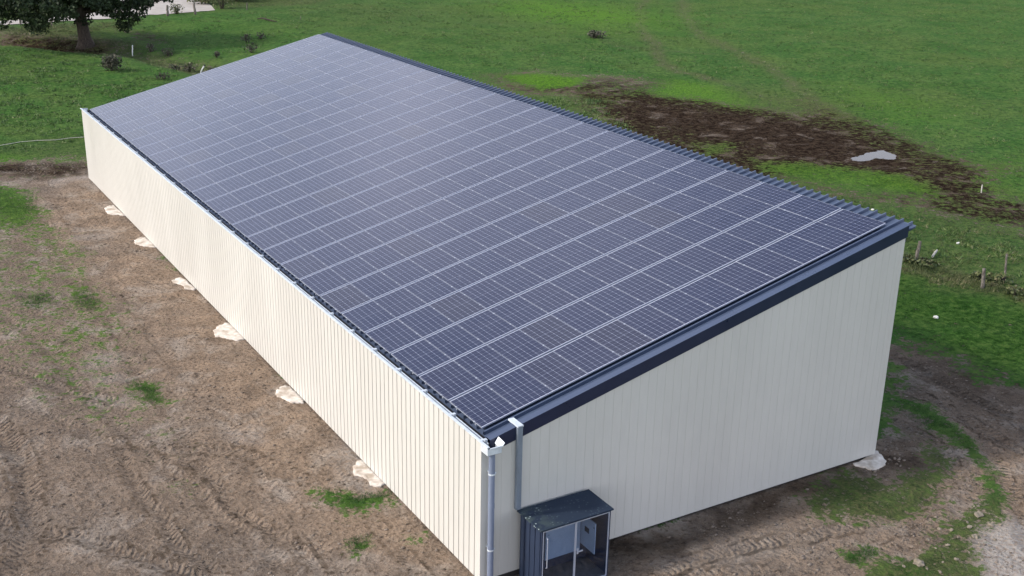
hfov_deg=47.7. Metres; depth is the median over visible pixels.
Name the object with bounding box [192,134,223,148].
solar panel
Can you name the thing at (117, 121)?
solar panel
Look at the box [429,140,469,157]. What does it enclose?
solar panel
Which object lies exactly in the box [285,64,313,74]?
solar panel
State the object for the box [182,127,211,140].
solar panel
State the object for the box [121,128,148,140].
solar panel
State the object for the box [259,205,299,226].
solar panel
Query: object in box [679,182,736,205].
solar panel
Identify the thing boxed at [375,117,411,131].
solar panel
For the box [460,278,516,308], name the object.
solar panel
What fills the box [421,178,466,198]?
solar panel
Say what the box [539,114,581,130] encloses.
solar panel
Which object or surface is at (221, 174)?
solar panel
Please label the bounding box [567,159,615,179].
solar panel
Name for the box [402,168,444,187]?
solar panel
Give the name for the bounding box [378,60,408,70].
solar panel
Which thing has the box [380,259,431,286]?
solar panel
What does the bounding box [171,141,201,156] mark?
solar panel
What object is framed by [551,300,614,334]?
solar panel
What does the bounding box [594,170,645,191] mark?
solar panel
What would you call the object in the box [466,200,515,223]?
solar panel
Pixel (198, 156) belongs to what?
solar panel
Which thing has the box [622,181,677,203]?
solar panel
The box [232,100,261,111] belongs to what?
solar panel
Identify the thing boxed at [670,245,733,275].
solar panel
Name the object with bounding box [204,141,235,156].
solar panel
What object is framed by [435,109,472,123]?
solar panel
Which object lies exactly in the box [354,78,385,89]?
solar panel
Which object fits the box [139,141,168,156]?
solar panel
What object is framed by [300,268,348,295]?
solar panel
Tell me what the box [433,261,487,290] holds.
solar panel
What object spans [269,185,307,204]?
solar panel
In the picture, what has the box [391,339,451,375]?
solar panel
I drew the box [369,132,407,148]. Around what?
solar panel
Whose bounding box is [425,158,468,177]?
solar panel
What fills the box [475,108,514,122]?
solar panel
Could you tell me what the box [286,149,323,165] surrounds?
solar panel
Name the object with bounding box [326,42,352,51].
solar panel
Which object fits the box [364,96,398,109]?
solar panel
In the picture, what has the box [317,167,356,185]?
solar panel
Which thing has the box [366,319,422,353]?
solar panel
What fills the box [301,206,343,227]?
solar panel
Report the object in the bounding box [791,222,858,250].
solar panel
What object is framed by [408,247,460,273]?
solar panel
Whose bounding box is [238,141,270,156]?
solar panel
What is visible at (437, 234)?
solar panel
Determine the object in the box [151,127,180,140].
solar panel
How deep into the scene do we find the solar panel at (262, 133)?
53.11 m
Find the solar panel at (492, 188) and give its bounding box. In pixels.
[468,178,515,199]
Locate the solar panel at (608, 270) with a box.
[578,255,638,284]
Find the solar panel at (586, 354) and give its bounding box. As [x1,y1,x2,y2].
[553,335,621,374]
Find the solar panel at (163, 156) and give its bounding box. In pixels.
[148,149,179,164]
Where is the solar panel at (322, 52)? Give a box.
[309,48,335,57]
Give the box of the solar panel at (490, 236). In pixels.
[465,224,516,248]
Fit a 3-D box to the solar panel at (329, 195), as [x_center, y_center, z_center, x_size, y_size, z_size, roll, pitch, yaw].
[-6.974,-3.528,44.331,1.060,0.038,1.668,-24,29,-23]
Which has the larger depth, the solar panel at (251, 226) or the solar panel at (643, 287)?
the solar panel at (251, 226)
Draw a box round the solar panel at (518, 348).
[486,329,550,366]
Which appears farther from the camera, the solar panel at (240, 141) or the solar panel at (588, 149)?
the solar panel at (240, 141)
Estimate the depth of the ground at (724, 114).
45.95 m
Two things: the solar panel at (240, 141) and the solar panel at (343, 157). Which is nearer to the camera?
the solar panel at (343, 157)
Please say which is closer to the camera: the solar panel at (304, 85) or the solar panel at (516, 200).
the solar panel at (516, 200)
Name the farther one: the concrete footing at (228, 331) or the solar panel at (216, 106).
the solar panel at (216, 106)
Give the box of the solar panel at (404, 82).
[389,76,420,88]
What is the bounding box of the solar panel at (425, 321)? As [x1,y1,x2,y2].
[398,305,454,338]
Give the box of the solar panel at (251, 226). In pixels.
[232,215,273,236]
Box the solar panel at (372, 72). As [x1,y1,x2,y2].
[359,66,389,77]
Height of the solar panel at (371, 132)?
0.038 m
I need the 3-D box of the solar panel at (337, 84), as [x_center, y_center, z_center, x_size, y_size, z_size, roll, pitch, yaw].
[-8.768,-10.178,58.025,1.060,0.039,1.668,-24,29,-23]
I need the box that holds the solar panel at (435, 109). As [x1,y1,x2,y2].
[417,102,453,116]
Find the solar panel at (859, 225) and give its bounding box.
[817,209,885,236]
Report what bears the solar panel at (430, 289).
attached to the farm shed
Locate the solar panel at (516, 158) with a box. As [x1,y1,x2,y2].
[493,149,538,167]
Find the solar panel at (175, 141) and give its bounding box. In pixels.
[160,134,190,148]
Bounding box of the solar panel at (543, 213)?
[518,201,569,224]
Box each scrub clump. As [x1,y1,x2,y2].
[187,0,218,3]
[902,252,917,262]
[912,255,941,267]
[968,270,981,280]
[985,272,1013,283]
[1001,284,1023,299]
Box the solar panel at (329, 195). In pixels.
[310,186,350,205]
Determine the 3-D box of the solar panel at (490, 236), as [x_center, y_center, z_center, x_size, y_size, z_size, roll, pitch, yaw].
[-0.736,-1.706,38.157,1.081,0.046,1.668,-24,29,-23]
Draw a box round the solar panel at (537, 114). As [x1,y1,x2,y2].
[517,107,558,122]
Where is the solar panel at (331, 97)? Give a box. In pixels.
[316,91,347,103]
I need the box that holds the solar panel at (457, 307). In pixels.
[429,291,486,323]
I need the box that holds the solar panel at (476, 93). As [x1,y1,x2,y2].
[458,87,494,100]
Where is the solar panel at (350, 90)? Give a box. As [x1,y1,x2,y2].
[336,84,366,96]
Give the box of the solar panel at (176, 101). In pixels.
[164,96,190,106]
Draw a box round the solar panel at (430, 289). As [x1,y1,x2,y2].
[404,274,457,304]
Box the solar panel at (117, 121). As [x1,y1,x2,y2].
[105,115,131,127]
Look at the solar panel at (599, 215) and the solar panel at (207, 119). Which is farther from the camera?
the solar panel at (207, 119)
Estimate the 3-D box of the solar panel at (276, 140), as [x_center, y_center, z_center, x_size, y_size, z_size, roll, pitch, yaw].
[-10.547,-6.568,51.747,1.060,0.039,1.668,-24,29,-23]
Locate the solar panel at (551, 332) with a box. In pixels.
[519,314,583,350]
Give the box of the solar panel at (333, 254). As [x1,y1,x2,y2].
[310,242,356,267]
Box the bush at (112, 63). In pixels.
[100,53,122,70]
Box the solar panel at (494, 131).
[473,123,514,139]
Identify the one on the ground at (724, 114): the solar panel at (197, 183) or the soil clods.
the soil clods
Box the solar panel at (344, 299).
[320,284,371,313]
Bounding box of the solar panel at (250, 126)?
[234,119,265,132]
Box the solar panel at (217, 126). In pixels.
[202,119,232,133]
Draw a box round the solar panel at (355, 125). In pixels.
[338,118,373,132]
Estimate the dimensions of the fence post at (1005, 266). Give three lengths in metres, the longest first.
1.306 x 0.511 x 0.103 m
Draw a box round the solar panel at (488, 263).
[462,249,516,277]
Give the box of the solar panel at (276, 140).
[259,133,292,148]
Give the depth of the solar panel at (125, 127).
58.44 m
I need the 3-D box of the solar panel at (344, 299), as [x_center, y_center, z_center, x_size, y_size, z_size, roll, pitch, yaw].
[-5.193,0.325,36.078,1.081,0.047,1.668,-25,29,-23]
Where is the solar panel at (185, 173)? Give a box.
[169,165,202,182]
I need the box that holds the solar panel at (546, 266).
[518,252,575,281]
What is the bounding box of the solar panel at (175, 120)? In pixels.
[162,114,190,126]
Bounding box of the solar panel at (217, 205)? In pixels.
[205,193,242,213]
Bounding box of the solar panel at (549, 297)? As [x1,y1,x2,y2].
[518,282,579,313]
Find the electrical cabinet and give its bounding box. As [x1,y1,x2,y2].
[517,489,613,575]
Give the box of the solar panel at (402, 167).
[383,158,423,176]
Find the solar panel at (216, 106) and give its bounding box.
[202,100,229,112]
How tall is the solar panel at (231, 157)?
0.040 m
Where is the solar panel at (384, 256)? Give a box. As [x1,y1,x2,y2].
[358,244,406,270]
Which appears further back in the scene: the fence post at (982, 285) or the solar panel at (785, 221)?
the fence post at (982, 285)
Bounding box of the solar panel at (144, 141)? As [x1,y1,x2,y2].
[129,134,158,148]
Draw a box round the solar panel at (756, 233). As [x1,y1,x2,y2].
[725,219,788,247]
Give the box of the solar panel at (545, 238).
[518,225,572,251]
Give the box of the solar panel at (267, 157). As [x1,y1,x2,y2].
[250,149,285,165]
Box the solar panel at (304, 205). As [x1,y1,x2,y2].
[285,195,324,215]
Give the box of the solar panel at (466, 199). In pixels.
[443,189,490,210]
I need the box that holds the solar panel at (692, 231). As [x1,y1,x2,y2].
[661,217,721,244]
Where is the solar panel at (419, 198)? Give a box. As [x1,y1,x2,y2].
[397,188,441,208]
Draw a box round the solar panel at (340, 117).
[323,111,357,124]
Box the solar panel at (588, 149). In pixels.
[564,140,611,158]
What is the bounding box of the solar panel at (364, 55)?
[350,50,379,60]
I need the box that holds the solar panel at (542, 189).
[517,179,566,200]
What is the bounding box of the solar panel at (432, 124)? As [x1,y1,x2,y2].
[413,116,451,131]
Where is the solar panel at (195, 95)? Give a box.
[182,89,209,100]
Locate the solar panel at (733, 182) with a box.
[704,171,761,193]
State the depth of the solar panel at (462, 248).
37.70 m
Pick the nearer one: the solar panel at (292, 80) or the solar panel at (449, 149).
the solar panel at (449, 149)
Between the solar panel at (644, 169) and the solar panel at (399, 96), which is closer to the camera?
the solar panel at (644, 169)
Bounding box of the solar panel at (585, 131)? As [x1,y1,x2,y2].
[562,122,607,139]
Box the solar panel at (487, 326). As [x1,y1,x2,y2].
[457,309,516,344]
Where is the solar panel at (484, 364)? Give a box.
[453,345,517,383]
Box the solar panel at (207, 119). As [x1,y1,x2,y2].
[192,113,221,125]
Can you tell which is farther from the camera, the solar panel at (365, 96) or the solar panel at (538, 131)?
the solar panel at (365, 96)
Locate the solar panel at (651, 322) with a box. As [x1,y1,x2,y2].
[617,304,685,340]
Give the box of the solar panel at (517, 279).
[489,265,546,294]
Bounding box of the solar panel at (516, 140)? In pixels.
[495,132,537,148]
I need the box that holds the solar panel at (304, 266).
[281,253,327,279]
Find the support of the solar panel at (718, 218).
attached to the farm shed
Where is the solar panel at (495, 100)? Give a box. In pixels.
[476,93,514,107]
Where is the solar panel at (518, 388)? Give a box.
[485,368,553,409]
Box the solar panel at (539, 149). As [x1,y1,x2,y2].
[517,140,562,158]
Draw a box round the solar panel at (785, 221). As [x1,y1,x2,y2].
[751,207,814,234]
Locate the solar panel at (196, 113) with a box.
[182,107,210,119]
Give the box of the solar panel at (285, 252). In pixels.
[264,240,308,264]
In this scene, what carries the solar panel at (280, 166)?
attached to the farm shed
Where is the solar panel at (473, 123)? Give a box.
[454,116,493,131]
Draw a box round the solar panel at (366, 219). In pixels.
[346,208,389,230]
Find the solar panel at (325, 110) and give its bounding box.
[309,104,342,117]
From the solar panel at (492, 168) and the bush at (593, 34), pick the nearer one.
the solar panel at (492, 168)
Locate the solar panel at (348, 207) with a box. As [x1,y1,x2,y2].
[327,196,369,217]
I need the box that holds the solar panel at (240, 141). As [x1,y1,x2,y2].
[225,134,257,148]
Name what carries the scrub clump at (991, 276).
on the ground at (724, 114)
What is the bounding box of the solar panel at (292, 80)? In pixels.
[279,75,307,85]
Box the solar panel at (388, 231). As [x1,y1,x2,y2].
[365,220,411,243]
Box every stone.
[913,558,924,566]
[974,510,983,517]
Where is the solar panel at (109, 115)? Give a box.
[97,109,123,121]
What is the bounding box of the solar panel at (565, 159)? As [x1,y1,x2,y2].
[541,149,588,168]
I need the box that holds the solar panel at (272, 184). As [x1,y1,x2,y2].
[254,175,291,193]
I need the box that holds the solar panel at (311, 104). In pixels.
[296,98,327,110]
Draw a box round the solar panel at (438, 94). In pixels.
[421,88,455,101]
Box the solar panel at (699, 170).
[673,160,726,181]
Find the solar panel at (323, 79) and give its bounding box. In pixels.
[309,74,338,84]
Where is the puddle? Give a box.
[851,150,895,160]
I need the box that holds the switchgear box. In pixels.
[543,519,595,560]
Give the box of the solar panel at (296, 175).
[278,166,315,184]
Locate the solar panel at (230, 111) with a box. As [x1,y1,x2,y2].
[212,106,241,118]
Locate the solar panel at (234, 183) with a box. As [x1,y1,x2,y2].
[216,174,252,192]
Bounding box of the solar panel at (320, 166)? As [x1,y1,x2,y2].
[302,158,339,175]
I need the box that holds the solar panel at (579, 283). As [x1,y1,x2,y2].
[548,268,609,299]
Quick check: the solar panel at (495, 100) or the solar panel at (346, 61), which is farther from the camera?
the solar panel at (346, 61)
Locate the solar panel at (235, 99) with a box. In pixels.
[221,94,250,105]
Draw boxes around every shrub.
[146,43,156,51]
[155,72,169,79]
[161,48,173,55]
[169,3,184,13]
[169,63,182,69]
[182,62,198,71]
[211,51,220,57]
[212,0,235,8]
[240,34,251,42]
[242,42,257,52]
[257,32,265,38]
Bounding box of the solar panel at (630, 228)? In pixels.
[601,216,658,242]
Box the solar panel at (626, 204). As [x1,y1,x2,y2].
[597,192,651,215]
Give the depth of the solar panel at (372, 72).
58.83 m
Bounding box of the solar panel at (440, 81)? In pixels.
[424,75,457,87]
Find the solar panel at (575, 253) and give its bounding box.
[547,240,603,267]
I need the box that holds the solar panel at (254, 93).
[241,87,269,98]
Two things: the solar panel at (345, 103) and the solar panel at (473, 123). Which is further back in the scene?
the solar panel at (345, 103)
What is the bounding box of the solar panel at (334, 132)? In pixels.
[317,125,351,140]
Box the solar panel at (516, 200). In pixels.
[492,189,541,211]
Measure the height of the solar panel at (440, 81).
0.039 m
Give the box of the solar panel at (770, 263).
[736,248,803,278]
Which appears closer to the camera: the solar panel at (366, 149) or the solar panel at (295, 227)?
the solar panel at (295, 227)
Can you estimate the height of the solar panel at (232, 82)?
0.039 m
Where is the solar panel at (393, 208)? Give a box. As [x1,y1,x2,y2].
[371,197,415,219]
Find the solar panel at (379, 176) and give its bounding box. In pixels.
[358,167,399,185]
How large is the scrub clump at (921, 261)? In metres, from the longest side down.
1.238 x 1.081 x 0.491 m
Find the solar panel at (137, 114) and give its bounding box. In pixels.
[124,108,151,120]
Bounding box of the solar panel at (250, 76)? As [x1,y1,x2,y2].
[238,71,265,81]
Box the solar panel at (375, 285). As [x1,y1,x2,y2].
[350,271,401,299]
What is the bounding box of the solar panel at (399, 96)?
[385,89,417,102]
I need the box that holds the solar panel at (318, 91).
[303,85,333,97]
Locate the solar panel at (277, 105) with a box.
[263,99,294,111]
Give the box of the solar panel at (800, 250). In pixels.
[764,235,831,264]
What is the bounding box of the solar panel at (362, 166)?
[341,158,380,175]
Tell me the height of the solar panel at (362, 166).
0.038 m
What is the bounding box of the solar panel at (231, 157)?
[215,149,248,164]
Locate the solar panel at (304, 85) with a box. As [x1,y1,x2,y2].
[290,80,319,91]
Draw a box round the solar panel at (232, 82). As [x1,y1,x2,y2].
[220,77,246,87]
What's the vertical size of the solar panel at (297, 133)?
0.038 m
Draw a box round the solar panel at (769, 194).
[739,182,799,206]
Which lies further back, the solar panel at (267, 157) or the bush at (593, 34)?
the bush at (593, 34)
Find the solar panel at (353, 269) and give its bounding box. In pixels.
[329,256,378,283]
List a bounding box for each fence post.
[166,5,168,15]
[914,241,921,260]
[980,268,985,288]
[1003,254,1007,280]
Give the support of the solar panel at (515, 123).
attached to the farm shed
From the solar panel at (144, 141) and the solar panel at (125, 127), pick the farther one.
the solar panel at (125, 127)
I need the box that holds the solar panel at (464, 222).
[440,211,489,234]
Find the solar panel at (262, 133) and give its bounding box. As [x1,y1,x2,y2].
[246,126,278,140]
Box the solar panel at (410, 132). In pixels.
[392,124,429,140]
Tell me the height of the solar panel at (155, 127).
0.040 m
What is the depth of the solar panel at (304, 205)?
43.87 m
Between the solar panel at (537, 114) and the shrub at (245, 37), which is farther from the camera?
the shrub at (245, 37)
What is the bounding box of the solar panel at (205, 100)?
[192,95,219,106]
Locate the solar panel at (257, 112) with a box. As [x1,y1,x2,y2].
[243,106,273,118]
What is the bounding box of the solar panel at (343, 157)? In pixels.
[324,149,362,166]
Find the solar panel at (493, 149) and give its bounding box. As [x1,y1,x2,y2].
[472,140,515,158]
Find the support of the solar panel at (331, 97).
attached to the farm shed
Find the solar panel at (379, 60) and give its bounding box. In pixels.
[364,55,393,65]
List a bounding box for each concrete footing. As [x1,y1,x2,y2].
[104,205,124,215]
[134,237,155,247]
[172,277,195,289]
[213,323,244,340]
[275,385,303,403]
[353,460,384,486]
[853,451,885,469]
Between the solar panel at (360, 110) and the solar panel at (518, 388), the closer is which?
the solar panel at (518, 388)
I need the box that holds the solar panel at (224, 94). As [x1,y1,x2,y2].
[211,88,239,99]
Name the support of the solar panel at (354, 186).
attached to the farm shed
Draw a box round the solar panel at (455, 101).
[437,94,474,108]
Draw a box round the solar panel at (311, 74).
[297,69,325,79]
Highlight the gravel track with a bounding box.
[0,0,214,24]
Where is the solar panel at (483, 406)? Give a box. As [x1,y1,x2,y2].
[450,384,517,427]
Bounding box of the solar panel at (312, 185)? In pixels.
[293,176,332,194]
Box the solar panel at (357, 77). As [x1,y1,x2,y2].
[340,72,371,83]
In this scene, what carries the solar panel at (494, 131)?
attached to the farm shed
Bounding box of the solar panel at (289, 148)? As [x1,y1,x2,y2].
[273,141,307,156]
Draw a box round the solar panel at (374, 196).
[352,186,394,207]
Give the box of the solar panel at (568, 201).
[544,190,595,213]
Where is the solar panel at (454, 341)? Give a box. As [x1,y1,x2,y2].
[424,324,484,359]
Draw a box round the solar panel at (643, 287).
[611,272,675,304]
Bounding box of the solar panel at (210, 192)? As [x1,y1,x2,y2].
[192,183,227,202]
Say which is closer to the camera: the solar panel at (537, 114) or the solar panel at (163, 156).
the solar panel at (537, 114)
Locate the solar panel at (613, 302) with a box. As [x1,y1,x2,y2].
[581,286,645,319]
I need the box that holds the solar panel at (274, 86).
[259,81,288,92]
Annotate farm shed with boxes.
[80,32,915,575]
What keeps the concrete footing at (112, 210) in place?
on the ground at (724, 114)
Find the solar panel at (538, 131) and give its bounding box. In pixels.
[516,123,560,139]
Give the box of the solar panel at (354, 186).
[334,176,375,195]
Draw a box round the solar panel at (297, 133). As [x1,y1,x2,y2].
[281,125,314,140]
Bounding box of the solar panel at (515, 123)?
[495,115,536,131]
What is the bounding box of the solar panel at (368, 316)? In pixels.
[342,300,395,332]
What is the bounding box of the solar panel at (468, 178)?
[446,168,491,188]
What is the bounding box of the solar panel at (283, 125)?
[268,119,300,132]
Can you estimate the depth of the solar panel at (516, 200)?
40.34 m
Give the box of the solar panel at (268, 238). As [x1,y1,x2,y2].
[248,227,290,250]
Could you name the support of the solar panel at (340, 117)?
attached to the farm shed
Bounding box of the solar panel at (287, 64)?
[274,59,301,69]
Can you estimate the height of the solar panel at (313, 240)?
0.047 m
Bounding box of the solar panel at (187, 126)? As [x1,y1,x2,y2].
[172,120,201,133]
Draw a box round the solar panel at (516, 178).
[493,168,539,188]
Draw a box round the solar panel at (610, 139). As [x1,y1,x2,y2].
[587,131,634,148]
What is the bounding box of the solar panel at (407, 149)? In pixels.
[388,141,426,157]
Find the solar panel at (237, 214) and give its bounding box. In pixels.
[218,204,257,224]
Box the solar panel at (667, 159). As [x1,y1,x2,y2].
[642,149,693,169]
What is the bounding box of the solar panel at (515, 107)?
[496,100,535,114]
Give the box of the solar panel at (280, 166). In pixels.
[264,158,299,174]
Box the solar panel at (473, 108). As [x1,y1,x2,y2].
[455,101,493,115]
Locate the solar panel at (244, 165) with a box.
[227,157,262,173]
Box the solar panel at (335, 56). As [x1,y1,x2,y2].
[320,52,348,61]
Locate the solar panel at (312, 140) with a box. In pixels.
[295,133,329,148]
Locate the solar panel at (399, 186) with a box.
[377,177,419,197]
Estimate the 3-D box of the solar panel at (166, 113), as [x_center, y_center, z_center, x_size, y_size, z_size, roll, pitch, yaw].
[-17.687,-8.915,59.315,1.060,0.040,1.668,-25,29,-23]
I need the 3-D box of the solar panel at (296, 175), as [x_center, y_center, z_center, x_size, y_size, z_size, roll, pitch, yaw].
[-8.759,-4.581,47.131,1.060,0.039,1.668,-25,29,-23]
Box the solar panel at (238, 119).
[223,112,253,125]
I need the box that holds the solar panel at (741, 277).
[707,262,775,293]
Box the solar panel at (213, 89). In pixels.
[201,83,227,94]
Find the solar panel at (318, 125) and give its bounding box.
[302,118,335,132]
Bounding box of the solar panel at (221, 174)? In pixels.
[204,165,238,182]
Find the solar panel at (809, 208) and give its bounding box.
[777,195,840,221]
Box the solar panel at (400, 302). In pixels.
[373,287,427,318]
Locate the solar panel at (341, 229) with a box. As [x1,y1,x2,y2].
[318,218,363,241]
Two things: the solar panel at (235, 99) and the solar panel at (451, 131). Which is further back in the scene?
the solar panel at (235, 99)
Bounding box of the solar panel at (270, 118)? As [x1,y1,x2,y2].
[256,112,286,125]
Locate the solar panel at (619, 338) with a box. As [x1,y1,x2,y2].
[586,320,653,356]
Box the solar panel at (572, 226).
[545,214,599,239]
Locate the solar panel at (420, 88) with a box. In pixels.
[404,82,437,94]
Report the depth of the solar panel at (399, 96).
54.20 m
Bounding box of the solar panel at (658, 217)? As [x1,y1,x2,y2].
[628,204,685,229]
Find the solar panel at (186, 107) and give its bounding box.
[172,101,200,113]
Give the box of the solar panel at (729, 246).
[697,232,761,261]
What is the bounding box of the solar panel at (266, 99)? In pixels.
[251,93,281,105]
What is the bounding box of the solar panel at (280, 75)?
[267,70,295,80]
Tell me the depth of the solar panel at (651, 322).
31.11 m
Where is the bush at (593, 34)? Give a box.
[587,30,606,37]
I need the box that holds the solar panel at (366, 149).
[348,141,385,157]
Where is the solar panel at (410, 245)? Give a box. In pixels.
[386,233,434,258]
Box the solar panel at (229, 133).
[213,126,245,140]
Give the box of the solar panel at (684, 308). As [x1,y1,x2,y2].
[648,290,716,324]
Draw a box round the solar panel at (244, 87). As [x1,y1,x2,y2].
[230,82,257,93]
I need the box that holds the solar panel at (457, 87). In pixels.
[440,81,475,93]
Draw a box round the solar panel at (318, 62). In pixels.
[303,58,330,67]
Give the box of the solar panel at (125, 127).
[113,121,140,134]
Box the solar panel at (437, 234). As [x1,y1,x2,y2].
[414,222,462,246]
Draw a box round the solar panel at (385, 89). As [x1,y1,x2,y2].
[369,83,401,95]
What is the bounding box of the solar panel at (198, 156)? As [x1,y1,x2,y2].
[181,149,213,164]
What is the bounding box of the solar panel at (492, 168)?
[471,159,515,177]
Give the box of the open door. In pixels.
[580,519,595,553]
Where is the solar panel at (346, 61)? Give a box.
[333,56,361,66]
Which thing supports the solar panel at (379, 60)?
attached to the farm shed
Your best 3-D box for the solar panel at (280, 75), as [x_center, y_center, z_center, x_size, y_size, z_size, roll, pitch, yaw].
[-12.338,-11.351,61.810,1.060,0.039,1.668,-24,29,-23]
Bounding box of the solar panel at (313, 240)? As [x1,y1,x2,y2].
[291,229,335,252]
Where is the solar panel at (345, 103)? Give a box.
[330,97,362,109]
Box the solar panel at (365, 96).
[350,90,381,102]
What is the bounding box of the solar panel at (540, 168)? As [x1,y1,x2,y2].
[517,159,564,178]
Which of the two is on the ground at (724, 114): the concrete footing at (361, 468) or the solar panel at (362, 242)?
the concrete footing at (361, 468)
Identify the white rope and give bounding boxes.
[0,137,80,145]
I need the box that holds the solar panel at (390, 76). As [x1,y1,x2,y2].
[373,71,405,82]
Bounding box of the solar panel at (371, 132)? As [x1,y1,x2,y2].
[353,125,390,139]
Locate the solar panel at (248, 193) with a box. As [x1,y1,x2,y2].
[230,184,266,202]
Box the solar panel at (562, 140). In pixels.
[541,131,584,148]
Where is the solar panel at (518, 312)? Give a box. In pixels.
[488,296,548,328]
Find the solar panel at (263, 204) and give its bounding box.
[243,194,282,214]
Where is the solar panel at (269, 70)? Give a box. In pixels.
[257,65,283,75]
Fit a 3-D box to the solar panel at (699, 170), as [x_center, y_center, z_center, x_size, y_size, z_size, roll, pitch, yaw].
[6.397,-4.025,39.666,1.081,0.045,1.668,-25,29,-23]
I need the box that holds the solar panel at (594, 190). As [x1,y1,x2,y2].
[569,180,620,202]
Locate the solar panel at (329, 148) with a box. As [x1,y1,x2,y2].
[310,141,345,156]
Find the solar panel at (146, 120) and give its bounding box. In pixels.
[133,114,160,126]
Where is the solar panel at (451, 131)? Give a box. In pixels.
[432,124,471,139]
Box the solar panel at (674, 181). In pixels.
[648,170,702,192]
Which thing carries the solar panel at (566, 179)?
attached to the farm shed
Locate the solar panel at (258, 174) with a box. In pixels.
[240,166,276,183]
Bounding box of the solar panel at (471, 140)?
[451,132,492,148]
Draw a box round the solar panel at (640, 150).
[613,140,662,159]
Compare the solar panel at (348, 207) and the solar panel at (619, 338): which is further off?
the solar panel at (348, 207)
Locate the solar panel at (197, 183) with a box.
[180,174,214,191]
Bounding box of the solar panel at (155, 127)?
[141,120,169,133]
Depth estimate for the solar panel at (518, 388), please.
29.45 m
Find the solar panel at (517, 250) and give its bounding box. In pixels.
[490,237,544,264]
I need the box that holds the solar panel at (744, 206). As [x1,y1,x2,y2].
[714,194,774,219]
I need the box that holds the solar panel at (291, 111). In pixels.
[276,105,307,118]
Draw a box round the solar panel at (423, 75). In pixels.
[407,70,439,81]
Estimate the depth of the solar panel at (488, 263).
36.29 m
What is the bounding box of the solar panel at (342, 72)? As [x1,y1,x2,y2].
[327,67,356,78]
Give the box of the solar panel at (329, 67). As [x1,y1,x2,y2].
[314,62,343,73]
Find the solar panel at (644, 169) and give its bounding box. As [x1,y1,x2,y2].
[618,159,669,180]
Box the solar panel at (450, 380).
[419,360,482,400]
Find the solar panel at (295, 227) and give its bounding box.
[275,216,317,238]
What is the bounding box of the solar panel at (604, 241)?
[574,228,631,254]
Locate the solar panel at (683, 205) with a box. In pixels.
[655,193,711,217]
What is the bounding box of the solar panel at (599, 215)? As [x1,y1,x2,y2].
[572,203,625,227]
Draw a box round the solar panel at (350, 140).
[331,133,368,148]
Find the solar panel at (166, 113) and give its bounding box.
[153,108,180,119]
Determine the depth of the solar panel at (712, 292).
31.94 m
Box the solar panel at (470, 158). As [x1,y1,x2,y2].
[449,149,491,167]
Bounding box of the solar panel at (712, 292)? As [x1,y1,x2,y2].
[678,276,746,308]
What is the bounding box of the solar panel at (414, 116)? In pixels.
[396,109,432,123]
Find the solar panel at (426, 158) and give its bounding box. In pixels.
[406,149,446,167]
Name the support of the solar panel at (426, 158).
attached to the farm shed
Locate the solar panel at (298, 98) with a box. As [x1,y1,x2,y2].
[283,92,313,104]
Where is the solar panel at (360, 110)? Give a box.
[343,103,377,116]
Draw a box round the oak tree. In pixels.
[0,0,173,49]
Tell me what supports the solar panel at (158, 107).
attached to the farm shed
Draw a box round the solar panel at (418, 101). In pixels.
[400,95,435,108]
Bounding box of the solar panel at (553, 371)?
[519,351,587,391]
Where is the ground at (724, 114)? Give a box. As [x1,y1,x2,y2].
[0,0,1023,575]
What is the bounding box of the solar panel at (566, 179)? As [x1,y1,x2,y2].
[543,169,591,190]
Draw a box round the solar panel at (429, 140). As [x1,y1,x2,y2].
[409,132,449,148]
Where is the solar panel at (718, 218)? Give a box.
[688,206,748,231]
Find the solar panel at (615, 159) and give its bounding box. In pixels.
[591,149,639,169]
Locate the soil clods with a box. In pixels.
[0,162,1023,575]
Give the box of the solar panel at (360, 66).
[346,61,375,71]
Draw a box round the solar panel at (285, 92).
[271,86,300,98]
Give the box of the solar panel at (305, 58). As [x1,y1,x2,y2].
[292,53,318,63]
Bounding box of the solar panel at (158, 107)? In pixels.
[144,102,171,113]
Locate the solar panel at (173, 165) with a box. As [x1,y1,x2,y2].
[158,157,190,173]
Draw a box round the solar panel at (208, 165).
[192,157,225,173]
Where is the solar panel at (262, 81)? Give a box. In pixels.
[249,76,276,86]
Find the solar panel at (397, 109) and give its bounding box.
[380,103,414,116]
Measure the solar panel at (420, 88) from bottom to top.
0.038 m
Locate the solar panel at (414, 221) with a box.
[392,209,438,232]
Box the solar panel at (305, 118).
[288,111,320,124]
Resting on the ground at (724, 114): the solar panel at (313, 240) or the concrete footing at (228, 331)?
the concrete footing at (228, 331)
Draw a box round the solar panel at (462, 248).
[437,235,488,260]
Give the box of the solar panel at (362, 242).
[337,231,384,255]
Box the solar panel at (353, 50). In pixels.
[338,46,366,55]
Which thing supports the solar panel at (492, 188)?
attached to the farm shed
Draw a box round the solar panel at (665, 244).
[634,230,694,257]
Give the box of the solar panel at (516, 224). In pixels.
[491,212,543,236]
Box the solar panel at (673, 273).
[640,258,704,289]
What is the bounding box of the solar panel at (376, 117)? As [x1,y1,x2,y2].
[358,110,394,124]
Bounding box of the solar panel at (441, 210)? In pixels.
[418,199,464,221]
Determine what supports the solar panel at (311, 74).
attached to the farm shed
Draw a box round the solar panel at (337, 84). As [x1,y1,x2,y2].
[322,79,352,90]
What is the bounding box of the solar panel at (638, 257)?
[607,242,666,271]
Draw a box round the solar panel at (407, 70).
[392,65,424,75]
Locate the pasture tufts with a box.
[0,0,1023,276]
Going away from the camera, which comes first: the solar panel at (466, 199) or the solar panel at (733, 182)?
the solar panel at (733, 182)
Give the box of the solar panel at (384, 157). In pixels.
[364,149,403,166]

